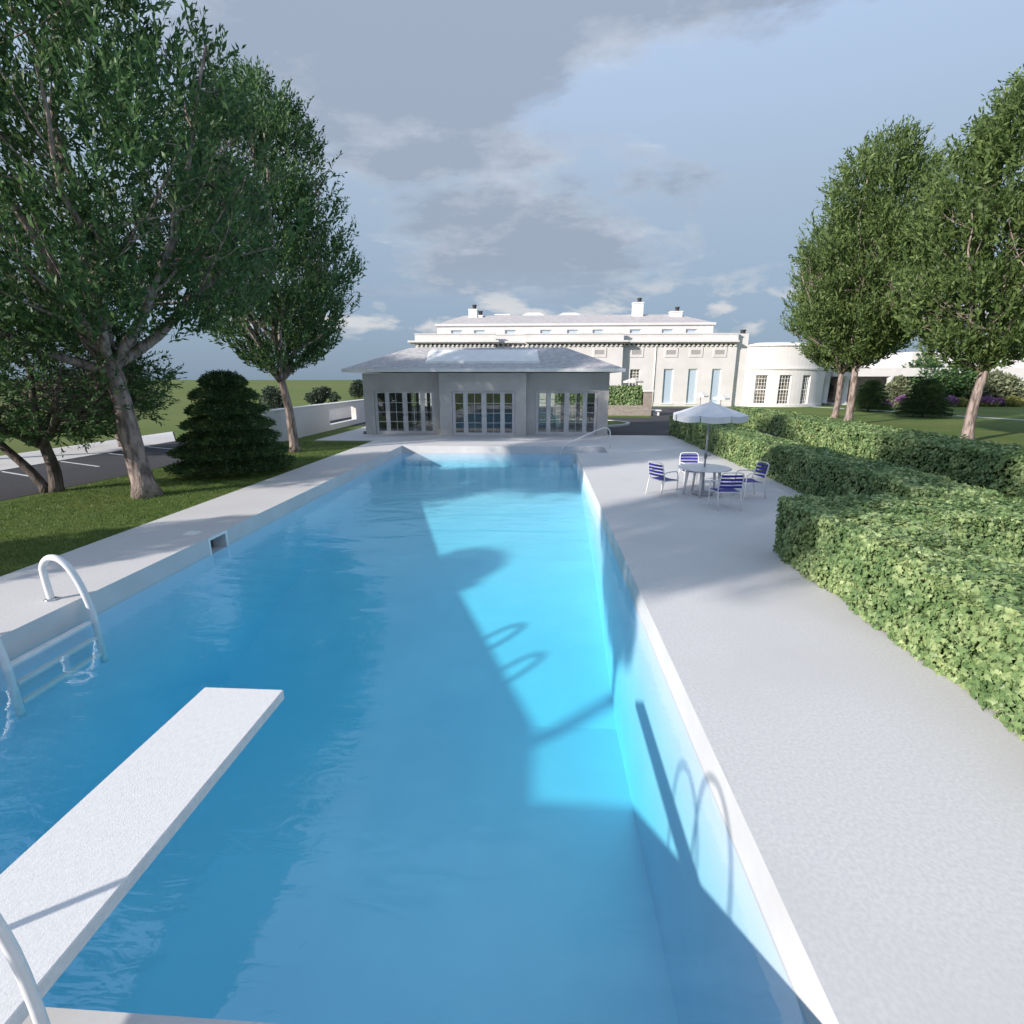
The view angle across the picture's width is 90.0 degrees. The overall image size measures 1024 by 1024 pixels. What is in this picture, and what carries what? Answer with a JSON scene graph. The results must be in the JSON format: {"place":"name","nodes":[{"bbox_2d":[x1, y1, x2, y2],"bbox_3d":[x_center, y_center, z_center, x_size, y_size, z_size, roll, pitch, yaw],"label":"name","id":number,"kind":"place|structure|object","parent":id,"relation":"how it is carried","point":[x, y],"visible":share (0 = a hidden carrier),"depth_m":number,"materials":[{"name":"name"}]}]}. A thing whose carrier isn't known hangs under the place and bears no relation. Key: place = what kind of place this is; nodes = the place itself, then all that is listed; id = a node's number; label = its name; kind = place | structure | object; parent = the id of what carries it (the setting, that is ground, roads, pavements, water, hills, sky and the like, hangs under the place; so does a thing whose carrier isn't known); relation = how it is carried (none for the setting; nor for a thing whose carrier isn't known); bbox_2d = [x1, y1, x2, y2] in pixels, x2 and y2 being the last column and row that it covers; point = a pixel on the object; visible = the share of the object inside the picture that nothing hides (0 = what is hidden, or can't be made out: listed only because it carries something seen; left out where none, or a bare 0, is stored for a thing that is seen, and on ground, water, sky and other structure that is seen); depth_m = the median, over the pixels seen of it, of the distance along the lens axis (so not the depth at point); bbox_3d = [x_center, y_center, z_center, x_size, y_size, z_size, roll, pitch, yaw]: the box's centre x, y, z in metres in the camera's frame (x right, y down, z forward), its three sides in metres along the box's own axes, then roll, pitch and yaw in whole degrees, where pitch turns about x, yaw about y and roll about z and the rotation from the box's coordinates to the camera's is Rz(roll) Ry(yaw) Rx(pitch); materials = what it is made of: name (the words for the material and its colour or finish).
{"place":"outdoors","nodes":[
{"label":"outdoors","id":0,"kind":"place"},
{"bbox_2d":[0,432,174,470],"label":"pavement","id":1,"kind":"structure","parent":0,"point":[31,458],"depth_m":22.20,"materials":[{"name":"grey concrete"}]},
{"bbox_2d":[0,440,200,500],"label":"car park","id":2,"kind":"structure","parent":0,"point":[113,465],"depth_m":17.52,"materials":[{"name":"grey asphalt"}]},
{"bbox_2d":[1,447,168,475],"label":"parking lines","id":3,"kind":"object","parent":2,"relation":"on","point":[70,462],"visible":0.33,"depth_m":18.73,"materials":[{"name":"paint"}]},
{"bbox_2d":[0,380,415,455],"bbox_3d":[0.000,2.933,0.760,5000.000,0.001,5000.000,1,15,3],"label":"field","id":4,"kind":"structure","parent":0,"point":[298,389],"depth_m":72.06,"materials":[{"name":"green plant"}]},
{"bbox_2d":[258,385,290,409],"bbox_3d":[-24.192,-11.518,51.951,3.552,2.652,2.346,1,15,3],"label":"bush","id":5,"kind":"object","parent":4,"relation":"on","point":[273,397],"visible":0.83,"depth_m":51.65,"materials":[{"name":"green plant"}]},
{"bbox_2d":[304,385,340,404],"bbox_3d":[-22.895,-14.002,61.678,4.552,2.514,2.226,1,15,3],"label":"bush","id":6,"kind":"object","parent":4,"relation":"on","point":[323,394],"visible":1,"depth_m":61.32,"materials":[{"name":"green plant"}]},
{"bbox_2d":[348,379,363,397],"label":"bush","id":7,"kind":"object","parent":4,"relation":"on","point":[355,389],"visible":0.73,"depth_m":82.67,"materials":[{"name":"green plant"}]},
{"bbox_2d":[821,352,1023,404],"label":"colonnade building","id":8,"kind":"structure","parent":4,"relation":"on","point":[883,371],"depth_m":61.97,"materials":[{"name":"white paint"}]},
{"bbox_2d":[827,377,837,400],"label":"window","id":9,"kind":"structure","parent":8,"relation":"in","point":[833,380],"depth_m":67.70,"materials":[{"name":"glass"}]},
{"bbox_2d":[341,347,625,435],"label":"pool house","id":10,"kind":"structure","parent":0,"point":[484,391],"depth_m":27.94,"materials":[{"name":"grey paint"}]},
{"bbox_2d":[374,391,434,433],"bbox_3d":[-5.979,-5.553,28.646,3.360,2.331,0.105,1,15,3],"label":"french door","id":11,"kind":"structure","parent":10,"relation":"in","point":[387,402],"depth_m":28.64,"materials":[{"name":"paint"}]},
{"bbox_2d":[409,393,432,425],"bbox_3d":[-5.246,-6.546,32.237,2.380,2.291,0.105,1,15,3],"label":"french door","id":12,"kind":"structure","parent":10,"relation":"in","point":[417,407],"depth_m":32.28,"materials":[{"name":"paint"}]},
{"bbox_2d":[452,392,514,435],"bbox_3d":[-1.529,-5.322,27.752,3.390,2.331,0.105,1,15,3],"label":"french door","id":13,"kind":"structure","parent":10,"relation":"in","point":[465,403],"depth_m":27.73,"materials":[{"name":"paint"}]},
{"bbox_2d":[537,391,588,426],"bbox_3d":[3.141,-6.431,31.793,3.180,2.291,0.070,1,15,3],"label":"french door","id":14,"kind":"structure","parent":10,"relation":"in","point":[578,399],"depth_m":31.76,"materials":[{"name":"paint"}]},
{"bbox_2d":[535,391,597,434],"bbox_3d":[2.982,-5.426,28.154,3.350,2.331,0.105,1,15,3],"label":"french door","id":15,"kind":"structure","parent":10,"relation":"in","point":[548,412],"depth_m":28.16,"materials":[{"name":"paint"}]},
{"bbox_2d":[0,427,1023,1023],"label":"pool deck","id":16,"kind":"structure","parent":0,"point":[874,777],"depth_m":4.49,"materials":[{"name":"concrete"}]},
{"bbox_2d":[0,554,108,717],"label":"pool ladder","id":17,"kind":"object","parent":16,"relation":"attached to","point":[13,684],"visible":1,"depth_m":6.87,"materials":[{"name":"metal"}]},
{"bbox_2d":[0,687,283,1023],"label":"diving board","id":18,"kind":"object","parent":16,"relation":"on","point":[70,878],"visible":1,"depth_m":2.86,"materials":[{"name":"white plastic"}]},
{"bbox_2d":[181,531,202,534],"bbox_3d":[-6.436,0.422,10.301,0.270,0.011,0.270,1,15,3],"label":"deck cover","id":19,"kind":"object","parent":16,"relation":"on","point":[191,532],"visible":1,"depth_m":10.29,"materials":[{"name":"white paint"}]},
{"bbox_2d":[0,446,838,1023],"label":"pool basin","id":20,"kind":"object","parent":16,"relation":"in","point":[474,774],"visible":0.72,"depth_m":7.47,"materials":[{"name":"liquid"}]},
{"bbox_2d":[207,530,228,556],"bbox_3d":[-6.075,0.623,10.348,0.312,0.360,0.620,1,15,3],"label":"skimmer","id":21,"kind":"object","parent":20,"relation":"attached to","point":[210,542],"visible":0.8,"depth_m":10.36,"materials":[{"name":"white paint"}]},
{"bbox_2d":[559,427,610,466],"bbox_3d":[3.336,-2.960,23.353,2.347,1.810,0.117,1,15,3],"label":"handrail","id":22,"kind":"object","parent":16,"relation":"attached to","point":[584,436],"visible":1,"depth_m":23.23,"materials":[{"name":"metal"}]},
{"bbox_2d":[645,461,677,497],"bbox_3d":[4.002,-0.911,13.640,0.615,0.924,0.571,-8,17,-28],"label":"patio chair","id":23,"kind":"object","parent":16,"relation":"on","point":[662,478],"visible":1,"depth_m":13.51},
{"bbox_2d":[678,452,701,485],"bbox_3d":[5.223,-1.242,14.916,0.571,0.924,0.615,0,15,0],"label":"patio chair","id":24,"kind":"object","parent":16,"relation":"on","point":[684,462],"visible":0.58,"depth_m":15.09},
{"bbox_2d":[678,463,731,497],"bbox_3d":[5.122,-0.836,13.710,1.360,0.747,1.360,1,15,3],"label":"patio table","id":25,"kind":"object","parent":16,"relation":"on","point":[714,469],"visible":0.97,"depth_m":13.54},
{"bbox_2d":[673,400,748,495],"bbox_3d":[5.122,-1.690,13.489,1.737,2.499,1.737,3,15,11],"label":"parasol","id":26,"kind":"object","parent":16,"relation":"on","point":[710,412],"visible":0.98,"depth_m":12.81,"materials":[{"name":"white fabric"}]},
{"bbox_2d":[708,472,744,510],"bbox_3d":[5.110,-0.544,12.222,0.571,0.924,0.615,0,15,-1],"label":"patio chair","id":27,"kind":"object","parent":16,"relation":"on","point":[728,489],"visible":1,"depth_m":11.97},
{"bbox_2d":[733,461,769,498],"bbox_3d":[6.282,-0.858,13.436,0.615,0.924,0.571,-1,15,-5],"label":"patio chair","id":28,"kind":"object","parent":16,"relation":"on","point":[752,480],"visible":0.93,"depth_m":13.36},
{"bbox_2d":[0,403,1023,576],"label":"lawn","id":29,"kind":"structure","parent":0,"point":[1006,430],"depth_m":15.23,"materials":[{"name":"green plant"}]},
{"bbox_2d":[0,271,186,492],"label":"twin stem tree","id":30,"kind":"object","parent":29,"relation":"on","point":[39,430],"visible":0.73,"depth_m":13.29,"materials":[{"name":"green plant"}]},
{"bbox_2d":[45,355,171,446],"bbox_3d":[-18.246,-5.182,22.884,5.105,4.824,4.857,-5,15,-18],"label":"tree","id":31,"kind":"object","parent":29,"relation":"on","point":[117,435],"visible":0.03,"depth_m":22.90,"materials":[{"name":"green plant"}]},
{"bbox_2d":[0,0,319,498],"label":"shade tree","id":32,"kind":"object","parent":29,"relation":"on","point":[102,284],"visible":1,"depth_m":11.03,"materials":[{"name":"green plant"}]},
{"bbox_2d":[162,369,296,478],"bbox_3d":[-9.403,-2.988,16.963,3.918,3.431,4.173,1,15,3],"label":"conifer","id":33,"kind":"object","parent":29,"relation":"on","point":[235,434],"visible":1,"depth_m":16.29,"materials":[{"name":"green plant"}]},
{"bbox_2d":[159,50,368,452],"bbox_3d":[-9.306,-9.468,20.248,7.583,14.375,7.373,-6,16,-23],"label":"shade tree","id":34,"kind":"object","parent":29,"relation":"on","point":[282,319],"visible":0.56,"depth_m":19.28,"materials":[{"name":"green plant"}]},
{"bbox_2d":[262,399,364,441],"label":"garden wall","id":35,"kind":"structure","parent":29,"relation":"on","point":[312,419],"depth_m":29.14,"materials":[{"name":"white paint"}]},
{"bbox_2d":[329,406,351,420],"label":"wall","id":36,"kind":"structure","parent":29,"relation":"on","point":[339,413],"depth_m":40.20,"materials":[{"name":"white paint"}]},
{"bbox_2d":[408,298,748,405],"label":"mansion","id":37,"kind":"structure","parent":29,"relation":"on","point":[674,358],"depth_m":58.48,"materials":[{"name":"white paint"}]},
{"bbox_2d":[451,330,461,332],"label":"window","id":38,"kind":"structure","parent":37,"relation":"in","point":[452,331],"depth_m":61.68,"materials":[{"name":"glass"}]},
{"bbox_2d":[474,330,484,332],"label":"window","id":39,"kind":"structure","parent":37,"relation":"in","point":[475,331],"depth_m":61.53,"materials":[{"name":"glass"}]},
{"bbox_2d":[505,330,515,333],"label":"window","id":40,"kind":"structure","parent":37,"relation":"in","point":[506,331],"depth_m":61.37,"materials":[{"name":"glass"}]},
{"bbox_2d":[540,330,551,332],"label":"window","id":41,"kind":"structure","parent":37,"relation":"in","point":[541,331],"depth_m":61.11,"materials":[{"name":"glass"}]},
{"bbox_2d":[567,330,577,332],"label":"window","id":42,"kind":"structure","parent":37,"relation":"in","point":[568,331],"depth_m":60.95,"materials":[{"name":"glass"}]},
{"bbox_2d":[592,329,603,332],"bbox_3d":[10.220,-21.429,60.771,1.359,0.426,0.120,1,15,3],"label":"window","id":43,"kind":"structure","parent":37,"relation":"in","point":[602,330],"depth_m":60.78,"materials":[{"name":"white paint"}]},
{"bbox_2d":[629,369,639,385],"bbox_3d":[14.115,-15.436,59.028,1.128,1.949,0.130,1,15,3],"label":"window","id":44,"kind":"structure","parent":37,"relation":"in","point":[634,373],"depth_m":58.97,"materials":[{"name":"white paint"}]},
{"bbox_2d":[630,329,640,332],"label":"window","id":45,"kind":"structure","parent":37,"relation":"in","point":[631,330],"depth_m":60.54,"materials":[{"name":"glass"}]},
{"bbox_2d":[660,369,673,403],"bbox_3d":[17.891,-14.422,58.899,1.416,3.939,0.340,1,15,3],"label":"window","id":46,"kind":"structure","parent":37,"relation":"in","point":[668,373],"depth_m":59.02,"materials":[{"name":"glass"}]},
{"bbox_2d":[662,329,672,332],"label":"window","id":47,"kind":"structure","parent":37,"relation":"in","point":[663,330],"depth_m":60.34,"materials":[{"name":"glass"}]},
{"bbox_2d":[686,329,696,332],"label":"window","id":48,"kind":"structure","parent":37,"relation":"in","point":[687,330],"depth_m":60.19,"materials":[{"name":"glass"}]},
{"bbox_2d":[685,369,697,403],"bbox_3d":[20.627,-14.383,58.749,1.368,3.939,0.340,1,15,3],"label":"window","id":49,"kind":"structure","parent":37,"relation":"in","point":[692,373],"depth_m":58.85,"materials":[{"name":"glass"}]},
{"bbox_2d":[709,369,721,403],"bbox_3d":[23.275,-14.345,58.603,1.362,3.939,0.340,1,15,3],"label":"window","id":50,"kind":"structure","parent":37,"relation":"in","point":[716,373],"depth_m":58.66,"materials":[{"name":"glass"}]},
{"bbox_2d":[712,394,729,404],"bbox_3d":[19.541,-10.165,47.955,1.519,1.650,1.519,-7,16,-24],"label":"parasol","id":51,"kind":"object","parent":29,"relation":"on","point":[721,397],"visible":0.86,"depth_m":47.36,"materials":[{"name":"white fabric"}]},
{"bbox_2d":[740,342,831,406],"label":"bow fronted wing","id":52,"kind":"structure","parent":29,"relation":"on","point":[781,374],"depth_m":57.33,"materials":[{"name":"white paint"}]},
{"bbox_2d":[753,375,767,403],"bbox_3d":[28.149,-13.869,57.976,1.128,3.150,0.573,1,15,3],"label":"window","id":53,"kind":"structure","parent":52,"relation":"in","point":[761,380],"depth_m":57.99,"materials":[{"name":"white paint"}]},
{"bbox_2d":[776,375,790,403],"bbox_3d":[30.390,-13.696,57.308,1.271,3.150,0.139,1,15,3],"label":"window","id":54,"kind":"structure","parent":52,"relation":"in","point":[784,382],"depth_m":57.30,"materials":[{"name":"white paint"}]},
{"bbox_2d":[800,375,809,403],"bbox_3d":[32.796,-13.750,57.520,1.036,3.150,0.432,1,15,3],"label":"window","id":55,"kind":"structure","parent":52,"relation":"in","point":[805,383],"depth_m":57.54,"materials":[{"name":"white paint"}]},
{"bbox_2d":[668,415,1003,508],"bbox_3d":[8.838,-2.414,19.033,1.555,1.245,20.208,1,15,3],"label":"hedge","id":56,"kind":"object","parent":29,"relation":"on","point":[799,466],"visible":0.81,"depth_m":13.60,"materials":[{"name":"green plant"}]},
{"bbox_2d":[778,185,910,417],"bbox_3d":[26.075,-15.812,39.438,9.880,17.006,9.327,14,20,42],"label":"shade tree","id":57,"kind":"object","parent":29,"relation":"on","point":[822,360],"visible":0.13,"depth_m":40.82,"materials":[{"name":"green plant"}]},
{"bbox_2d":[844,379,894,411],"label":"conifer","id":58,"kind":"object","parent":29,"relation":"on","point":[869,400],"visible":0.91,"depth_m":49.15,"materials":[{"name":"green plant"}]},
{"bbox_2d":[781,113,969,420],"bbox_3d":[23.184,-15.143,33.563,10.608,18.673,10.014,-7,16,-26],"label":"shade tree","id":59,"kind":"object","parent":29,"relation":"on","point":[865,341],"visible":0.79,"depth_m":31.45,"materials":[{"name":"green plant"}]},
{"bbox_2d":[731,407,1023,496],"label":"hedge","id":60,"kind":"object","parent":29,"relation":"on","point":[998,466],"visible":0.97,"depth_m":17.82,"materials":[{"name":"green plant"}]},
{"bbox_2d":[879,390,893,401],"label":"bush","id":61,"kind":"object","parent":29,"relation":"on","point":[890,395],"visible":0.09,"depth_m":58.84,"materials":[{"name":"green plant"}]},
{"bbox_2d":[883,374,912,405],"bbox_3d":[45.088,-14.125,59.906,3.281,3.942,2.136,1,15,3],"label":"bush","id":62,"kind":"object","parent":29,"relation":"on","point":[901,386],"visible":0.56,"depth_m":59.43,"materials":[{"name":"green plant"}]},
{"bbox_2d":[772,492,1023,740],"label":"hedge","id":63,"kind":"object","parent":29,"relation":"on","point":[939,581],"visible":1,"depth_m":6.19,"materials":[{"name":"green plant"}]},
{"bbox_2d":[893,394,912,406],"bbox_3d":[43.803,-12.364,57.358,1.734,1.662,1.310,1,15,3],"label":"flower bush","id":64,"kind":"object","parent":29,"relation":"on","point":[897,402],"visible":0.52,"depth_m":57.28,"materials":[{"name":"purple plant"}]},
{"bbox_2d":[894,352,945,393],"bbox_3d":[49.623,-16.180,62.166,5.816,6.752,3.823,1,15,3],"label":"garden tree","id":65,"kind":"object","parent":29,"relation":"on","point":[914,380],"visible":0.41,"depth_m":61.20,"materials":[{"name":"green plant"}]},
{"bbox_2d":[892,378,955,416],"bbox_3d":[34.180,-9.439,42.280,4.225,3.212,4.365,1,15,3],"label":"conifer","id":66,"kind":"object","parent":29,"relation":"on","point":[924,399],"visible":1,"depth_m":41.75,"materials":[{"name":"green plant"}]},
{"bbox_2d":[877,64,1023,439],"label":"shade tree","id":67,"kind":"object","parent":29,"relation":"on","point":[982,275],"visible":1,"depth_m":23.08,"materials":[{"name":"green plant"}]},
{"bbox_2d":[944,395,959,406],"bbox_3d":[49.607,-12.505,58.028,2.051,1.589,1.390,1,15,3],"label":"flower bush","id":68,"kind":"object","parent":29,"relation":"on","point":[952,398],"visible":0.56,"depth_m":57.67,"materials":[{"name":"purple plant"}]},
{"bbox_2d":[935,358,978,401],"bbox_3d":[52.862,-15.362,61.150,6.325,5.836,4.206,1,15,3],"label":"garden tree","id":69,"kind":"object","parent":29,"relation":"on","point":[957,387],"visible":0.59,"depth_m":60.35,"materials":[{"name":"green plant"}]},
{"bbox_2d":[953,397,968,406],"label":"flower bush","id":70,"kind":"object","parent":29,"relation":"on","point":[964,402],"visible":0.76,"depth_m":57.64,"materials":[{"name":"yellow plant"}]},
{"bbox_2d":[979,395,1001,406],"bbox_3d":[54.428,-12.659,58.679,2.702,1.535,1.773,1,15,3],"label":"flower bush","id":71,"kind":"object","parent":29,"relation":"on","point":[988,401],"visible":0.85,"depth_m":58.38,"materials":[{"name":"purple plant"}]},
{"bbox_2d":[962,368,1023,399],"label":"garden tree","id":72,"kind":"object","parent":29,"relation":"on","point":[997,384],"visible":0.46,"depth_m":58.96,"materials":[{"name":"green plant"}]},
{"bbox_2d":[993,397,1005,406],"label":"flower bush","id":73,"kind":"object","parent":29,"relation":"on","point":[1003,404],"visible":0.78,"depth_m":58.39,"materials":[{"name":"purple plant"}]},
{"bbox_2d":[1003,395,1023,406],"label":"flower bush","id":74,"kind":"object","parent":29,"relation":"on","point":[1013,401],"visible":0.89,"depth_m":58.15,"materials":[{"name":"yellow plant"}]},
{"bbox_2d":[0,0,1023,379],"label":"sky","id":75,"kind":"structure","parent":0,"point":[513,157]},
{"bbox_2d":[330,407,782,436],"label":"driveway","id":76,"kind":"structure","parent":0,"point":[659,425],"depth_m":36.11,"materials":[{"name":"grey asphalt"}]},
{"bbox_2d":[539,419,629,426],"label":"island kerb","id":77,"kind":"structure","parent":76,"relation":"on","point":[625,424],"depth_m":34.67,"materials":[{"name":"concrete"}]},
{"bbox_2d":[539,420,624,424],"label":"island lawn","id":78,"kind":"structure","parent":77,"relation":"in","point":[558,422],"depth_m":35.96,"materials":[{"name":"green plant"}]},
{"bbox_2d":[553,390,653,415],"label":"stone wall","id":79,"kind":"structure","parent":76,"relation":"on","point":[644,408],"depth_m":43.72,"materials":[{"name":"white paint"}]},
{"bbox_2d":[554,384,641,404],"bbox_3d":[7.365,-10.034,44.081,7.617,1.935,1.320,1,15,3],"label":"hedge","id":80,"kind":"object","parent":79,"relation":"on","point":[627,394],"visible":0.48,"depth_m":43.60,"materials":[{"name":"green plant"}]},
{"bbox_2d":[623,378,642,382],"bbox_3d":[11.336,-11.007,48.218,1.778,3.149,1.778,-7,16,-24],"label":"parasol","id":81,"kind":"object","parent":76,"relation":"on","point":[632,380],"visible":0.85,"depth_m":47.31,"materials":[{"name":"beige fabric"}]},
{"bbox_2d":[651,409,661,415],"bbox_3d":[12.411,-8.670,44.518,0.850,0.480,1.400,1,15,3],"label":"bench","id":82,"kind":"object","parent":76,"relation":"on","point":[654,412],"visible":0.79,"depth_m":44.01,"materials":[{"name":"white paint"}]},
{"bbox_2d":[693,392,708,402],"bbox_3d":[17.659,-10.291,48.032,1.364,1.855,1.364,-7,16,-24],"label":"parasol","id":83,"kind":"object","parent":76,"relation":"on","point":[700,394],"visible":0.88,"depth_m":47.50,"materials":[{"name":"white fabric"}]},
{"bbox_2d":[539,415,651,417],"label":"grass verge","id":84,"kind":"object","parent":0,"point":[608,416],"depth_m":42.78,"materials":[{"name":"green plant"}]},
{"bbox_2d":[820,407,1019,419],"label":"path","id":85,"kind":"structure","parent":0,"point":[956,415],"depth_m":44.08,"materials":[{"name":"grey concrete"}]}
]}

